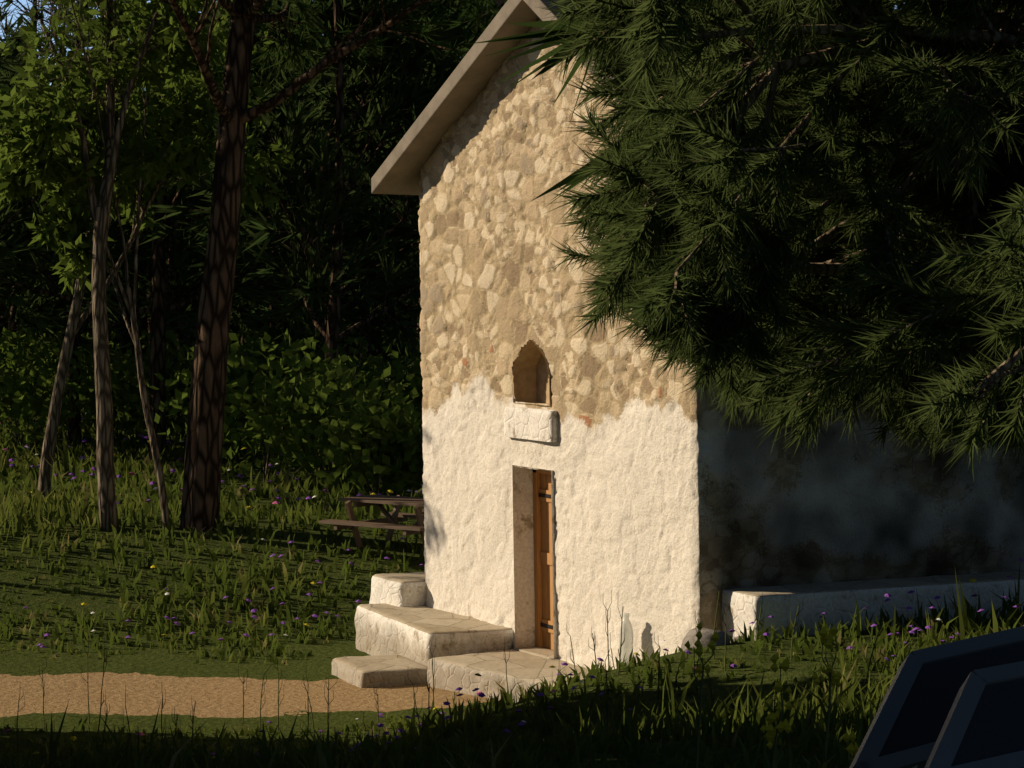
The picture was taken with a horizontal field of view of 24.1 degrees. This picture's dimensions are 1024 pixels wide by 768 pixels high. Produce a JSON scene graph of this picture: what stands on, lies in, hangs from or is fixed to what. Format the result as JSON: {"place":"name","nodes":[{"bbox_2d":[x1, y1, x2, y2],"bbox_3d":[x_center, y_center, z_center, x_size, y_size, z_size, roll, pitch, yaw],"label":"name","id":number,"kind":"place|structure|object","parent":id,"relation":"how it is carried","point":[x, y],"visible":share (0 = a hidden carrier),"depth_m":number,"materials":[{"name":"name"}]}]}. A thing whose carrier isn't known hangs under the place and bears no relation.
{"place":"outdoors","nodes":[
{"label":"outdoors","id":0,"kind":"place"},
{"bbox_2d":[0,7,49,276],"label":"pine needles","id":1,"kind":"object","parent":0,"point":[39,48],"depth_m":47.97,"materials":[{"name":"green plant"}]},
{"bbox_2d":[0,0,66,317],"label":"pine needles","id":2,"kind":"object","parent":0,"point":[6,217],"depth_m":44.65,"materials":[{"name":"green plant"}]},
{"bbox_2d":[0,42,91,338],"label":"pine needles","id":3,"kind":"object","parent":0,"point":[85,294],"depth_m":67.22,"materials":[{"name":"green plant"}]},
{"bbox_2d":[0,0,102,407],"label":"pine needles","id":4,"kind":"object","parent":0,"point":[66,307],"depth_m":61.50,"materials":[{"name":"green plant"}]},
{"bbox_2d":[0,3,144,330],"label":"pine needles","id":5,"kind":"object","parent":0,"point":[83,307],"depth_m":59.55,"materials":[{"name":"green plant"}]},
{"bbox_2d":[0,5,180,368],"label":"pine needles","id":6,"kind":"object","parent":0,"point":[40,305],"depth_m":53.24,"materials":[{"name":"green plant"}]},
{"bbox_2d":[14,7,166,343],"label":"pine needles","id":7,"kind":"object","parent":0,"point":[116,332],"depth_m":75.84,"materials":[{"name":"green plant"}]},
{"bbox_2d":[0,64,181,342],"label":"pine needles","id":8,"kind":"object","parent":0,"point":[9,251],"depth_m":41.67,"materials":[{"name":"green plant"}]},
{"bbox_2d":[0,273,414,382],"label":"pines","id":9,"kind":"object","parent":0,"point":[377,339],"depth_m":101.33,"materials":[{"name":"green plant"}]},
{"bbox_2d":[0,0,429,461],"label":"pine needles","id":10,"kind":"object","parent":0,"point":[349,6],"depth_m":44.23,"materials":[{"name":"green plant"}]},
{"bbox_2d":[260,241,417,354],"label":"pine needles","id":11,"kind":"object","parent":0,"point":[383,333],"depth_m":85.43,"materials":[{"name":"green plant"}]},
{"bbox_2d":[275,0,507,274],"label":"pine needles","id":12,"kind":"object","parent":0,"point":[363,188],"depth_m":56.11,"materials":[{"name":"green plant"}]},
{"bbox_2d":[350,13,468,377],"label":"pine wood","id":13,"kind":"object","parent":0,"point":[418,338],"depth_m":78.15,"materials":[{"name":"green plant"}]},
{"bbox_2d":[340,5,501,351],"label":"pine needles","id":14,"kind":"object","parent":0,"point":[403,315],"depth_m":71.66,"materials":[{"name":"green plant"}]},
{"bbox_2d":[0,0,896,90],"label":"sky","id":15,"kind":"structure","parent":0,"point":[23,2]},
{"bbox_2d":[411,0,506,36],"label":"tree","id":16,"kind":"object","parent":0,"point":[491,4],"depth_m":34.94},
{"bbox_2d":[0,349,1022,767],"bbox_3d":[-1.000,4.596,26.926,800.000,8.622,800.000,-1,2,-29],"label":"ground","id":17,"kind":"structure","parent":0,"point":[140,681],"depth_m":24.81,"materials":[{"name":"green plant"}]},
{"bbox_2d":[0,23,176,393],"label":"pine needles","id":18,"kind":"object","parent":17,"relation":"on","point":[47,335],"depth_m":68.58,"materials":[{"name":"green plant"}]},
{"bbox_2d":[0,0,204,528],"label":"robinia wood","id":19,"kind":"object","parent":17,"relation":"on","point":[130,300],"visible":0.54,"depth_m":32.34,"materials":[{"name":"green plant"}]},
{"bbox_2d":[0,0,222,293],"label":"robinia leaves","id":20,"kind":"object","parent":19,"relation":"attached to","point":[70,219],"visible":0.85,"depth_m":32.37,"materials":[{"name":"green plant"}]},
{"bbox_2d":[13,0,226,529],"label":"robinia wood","id":21,"kind":"object","parent":17,"relation":"on","point":[100,211],"visible":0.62,"depth_m":32.05,"materials":[{"name":"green plant"}]},
{"bbox_2d":[1,0,231,133],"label":"robinia leaves","id":22,"kind":"object","parent":21,"relation":"attached to","point":[86,26],"visible":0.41,"depth_m":32.32,"materials":[{"name":"green plant"}]},
{"bbox_2d":[0,0,297,443],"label":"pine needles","id":23,"kind":"object","parent":17,"relation":"on","point":[182,282],"depth_m":48.98,"materials":[{"name":"green plant"}]},
{"bbox_2d":[38,1,283,501],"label":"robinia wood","id":24,"kind":"object","parent":17,"relation":"on","point":[75,323],"visible":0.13,"depth_m":35.48,"materials":[{"name":"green plant"}]},
{"bbox_2d":[33,0,294,236],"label":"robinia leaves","id":25,"kind":"object","parent":24,"relation":"attached to","point":[177,120],"visible":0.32,"depth_m":35.82,"materials":[{"name":"green plant"}]},
{"bbox_2d":[14,1,333,342],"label":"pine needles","id":26,"kind":"object","parent":17,"relation":"on","point":[234,307],"depth_m":62.37,"materials":[{"name":"green plant"}]},
{"bbox_2d":[6,1,360,369],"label":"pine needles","id":27,"kind":"object","parent":17,"relation":"on","point":[174,297],"depth_m":58.13,"materials":[{"name":"green plant"}]},
{"bbox_2d":[0,321,423,496],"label":"meadow shrubs","id":28,"kind":"object","parent":17,"relation":"on","point":[393,432],"depth_m":39.25,"materials":[{"name":"green plant"}]},
{"bbox_2d":[119,5,376,352],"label":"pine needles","id":29,"kind":"object","parent":17,"relation":"on","point":[236,319],"depth_m":75.76,"materials":[{"name":"green plant"}]},
{"bbox_2d":[34,0,489,531],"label":"pine","id":30,"kind":"object","parent":17,"relation":"on","point":[200,504],"depth_m":31.99,"materials":[{"name":"brown plant"}]},
{"bbox_2d":[165,12,370,348],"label":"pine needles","id":31,"kind":"object","parent":17,"relation":"on","point":[244,304],"depth_m":73.91,"materials":[{"name":"green plant"}]},
{"bbox_2d":[137,0,457,355],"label":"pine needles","id":32,"kind":"object","parent":17,"relation":"on","point":[393,322],"depth_m":60.57,"materials":[{"name":"green plant"}]},
{"bbox_2d":[139,0,492,469],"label":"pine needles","id":33,"kind":"object","parent":17,"relation":"on","point":[401,49],"depth_m":43.06,"materials":[{"name":"green plant"}]},
{"bbox_2d":[147,0,496,378],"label":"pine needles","id":34,"kind":"object","parent":17,"relation":"on","point":[402,276],"depth_m":54.57,"materials":[{"name":"green plant"}]},
{"bbox_2d":[0,422,695,734],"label":"pink flowers","id":35,"kind":"object","parent":17,"relation":"on","point":[132,473],"visible":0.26,"depth_m":20.70,"materials":[{"name":"pink plant"}]},
{"bbox_2d":[319,494,424,550],"bbox_3d":[-1.385,1.848,31.172,1.615,0.697,1.569,2,3,34],"label":"picnic table","id":36,"kind":"object","parent":17,"relation":"on","point":[394,517],"visible":0.64,"depth_m":31.03,"materials":[{"name":"brown wood"}]},
{"bbox_2d":[331,655,427,687],"bbox_3d":[-1.351,3.010,24.831,0.828,0.276,1.080,0,2,-22],"label":"step","id":37,"kind":"object","parent":17,"relation":"on","point":[371,671],"visible":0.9,"depth_m":24.45,"materials":[{"name":"beige stone"}]},
{"bbox_2d":[282,0,505,300],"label":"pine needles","id":38,"kind":"object","parent":17,"relation":"on","point":[399,228],"depth_m":46.41,"materials":[{"name":"green plant"}]},
{"bbox_2d":[369,572,426,606],"bbox_3d":[-0.213,2.604,27.723,2.846,0.887,0.884,-1,2,-29],"label":"stone block","id":39,"kind":"object","parent":17,"relation":"on","point":[402,589],"visible":0.1,"depth_m":26.86,"materials":[{"name":"beige stone"}]},
{"bbox_2d":[354,603,513,666],"bbox_3d":[-0.852,2.804,25.997,1.042,0.608,2.474,0,2,-22],"label":"stone bench","id":40,"kind":"object","parent":17,"relation":"on","point":[413,633],"visible":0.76,"depth_m":25.39,"materials":[{"name":"beige stone"}]},
{"bbox_2d":[15,585,887,767],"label":"weed stalks","id":41,"kind":"object","parent":17,"relation":"on","point":[829,706],"visible":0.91,"depth_m":19.72,"materials":[{"name":"plant"}]},
{"bbox_2d":[26,426,941,722],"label":"white flowers","id":42,"kind":"object","parent":17,"relation":"on","point":[286,634],"visible":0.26,"depth_m":27.99,"materials":[{"name":"white plant"}]},
{"bbox_2d":[427,649,590,702],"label":"stone step","id":43,"kind":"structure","parent":17,"relation":"on","point":[453,673],"depth_m":23.82,"materials":[{"name":"beige stone"}]},
{"bbox_2d":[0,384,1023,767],"bbox_3d":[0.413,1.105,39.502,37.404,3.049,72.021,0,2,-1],"label":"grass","id":44,"kind":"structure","parent":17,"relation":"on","point":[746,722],"depth_m":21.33,"materials":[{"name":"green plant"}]},
{"bbox_2d":[9,418,1023,759],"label":"purple flowers","id":45,"kind":"object","parent":17,"relation":"on","point":[887,596],"visible":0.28,"depth_m":21.80,"materials":[{"name":"purple plant"}]},
{"bbox_2d":[31,431,1021,757],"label":"yellow flowers","id":46,"kind":"object","parent":17,"relation":"on","point":[315,583],"visible":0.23,"depth_m":22.26,"materials":[{"name":"yellow plant"}]},
{"bbox_2d":[619,613,632,662],"bbox_3d":[1.085,2.424,22.783,0.133,0.500,0.133,-1,2,-29],"label":"statue","id":47,"kind":"object","parent":17,"relation":"on","point":[627,632],"visible":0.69,"depth_m":22.73,"materials":[{"name":"beige stone"}]},
{"bbox_2d":[470,0,792,216],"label":"pine needles","id":48,"kind":"object","parent":17,"relation":"on","point":[570,179],"visible":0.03,"depth_m":11.60,"materials":[{"name":"green plant"}]},
{"bbox_2d":[681,627,729,650],"bbox_3d":[1.694,2.354,21.042,0.423,0.421,0.528,-1,2,-29],"label":"corner rock","id":49,"kind":"object","parent":17,"relation":"on","point":[705,639],"visible":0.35,"depth_m":20.91,"materials":[{"name":"beige stone"}]},
{"bbox_2d":[418,18,1023,669],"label":"chapel walls","id":50,"kind":"structure","parent":17,"relation":"on","point":[676,508],"depth_m":23.66,"materials":[{"name":"white paint"}]},
{"bbox_2d":[504,406,557,441],"bbox_3d":[0.276,0.405,24.660,0.297,0.323,1.025,-1,2,-29],"label":"door lintel","id":51,"kind":"structure","parent":50,"relation":"attached to","point":[531,423],"depth_m":24.52,"materials":[{"name":"white stone"}]},
{"bbox_2d":[513,340,551,405],"bbox_3d":[0.304,-0.124,24.662,0.250,0.660,0.775,-1,2,-29],"label":"niche","id":52,"kind":"object","parent":50,"relation":"attached to","point":[531,377],"visible":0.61,"depth_m":24.95,"materials":[{"name":"stone"}]},
{"bbox_2d":[512,465,557,657],"bbox_3d":[0.341,1.822,24.681,0.290,1.930,0.906,-1,2,-29],"label":"door frame","id":53,"kind":"structure","parent":50,"relation":"attached to","point":[524,597],"depth_m":25.01,"materials":[{"name":"beige stone"}]},
{"bbox_2d":[533,469,553,649],"bbox_3d":[0.459,1.816,24.747,0.100,1.900,0.865,-1,2,-29],"label":"door","id":54,"kind":"structure","parent":53,"relation":"in","point":[543,561],"depth_m":24.98,"materials":[{"name":"brown wood"}]},
{"bbox_2d":[538,493,552,628],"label":"door hinges","id":55,"kind":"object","parent":54,"relation":"attached to","point":[544,624],"depth_m":24.89,"materials":[{"name":"black metal"}]},
{"bbox_2d":[513,647,557,659],"bbox_3d":[0.343,2.800,24.670,0.325,0.096,0.833,-1,2,-29],"label":"door threshold","id":56,"kind":"object","parent":50,"relation":"attached to","point":[546,653],"depth_m":24.70,"materials":[{"name":"beige stone"}]},
{"bbox_2d":[371,0,874,194],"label":"roof slab","id":57,"kind":"structure","parent":50,"relation":"on","point":[398,172],"depth_m":25.54,"materials":[{"name":"stone"}]},
{"bbox_2d":[493,0,505,6],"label":"floodlight","id":58,"kind":"object","parent":57,"relation":"on","point":[499,2],"visible":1,"depth_m":24.39,"materials":[{"name":"black metal"}]},
{"bbox_2d":[685,622,858,759],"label":"weed flowers","id":59,"kind":"object","parent":17,"relation":"on","point":[827,640],"visible":0.93,"depth_m":7.48,"materials":[{"name":"green plant"}]},
{"bbox_2d":[531,0,1023,479],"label":"pine","id":60,"kind":"object","parent":17,"relation":"on","point":[912,120],"depth_m":9.54,"materials":[{"name":"green plant"}]},
{"bbox_2d":[721,570,1023,640],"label":"stone bench","id":61,"kind":"object","parent":17,"relation":"on","point":[834,601],"visible":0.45,"depth_m":22.17,"materials":[{"name":"beige stone"}]},
{"bbox_2d":[850,626,1023,767],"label":"solar panel frames","id":62,"kind":"structure","parent":17,"relation":"on","point":[941,751],"depth_m":5.52,"materials":[{"name":"grey metal"}]},
{"bbox_2d":[878,641,1023,765],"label":"solar panels","id":63,"kind":"object","parent":62,"relation":"in","point":[995,727],"visible":0.7,"depth_m":5.64,"materials":[{"name":"black glass"}]}
]}

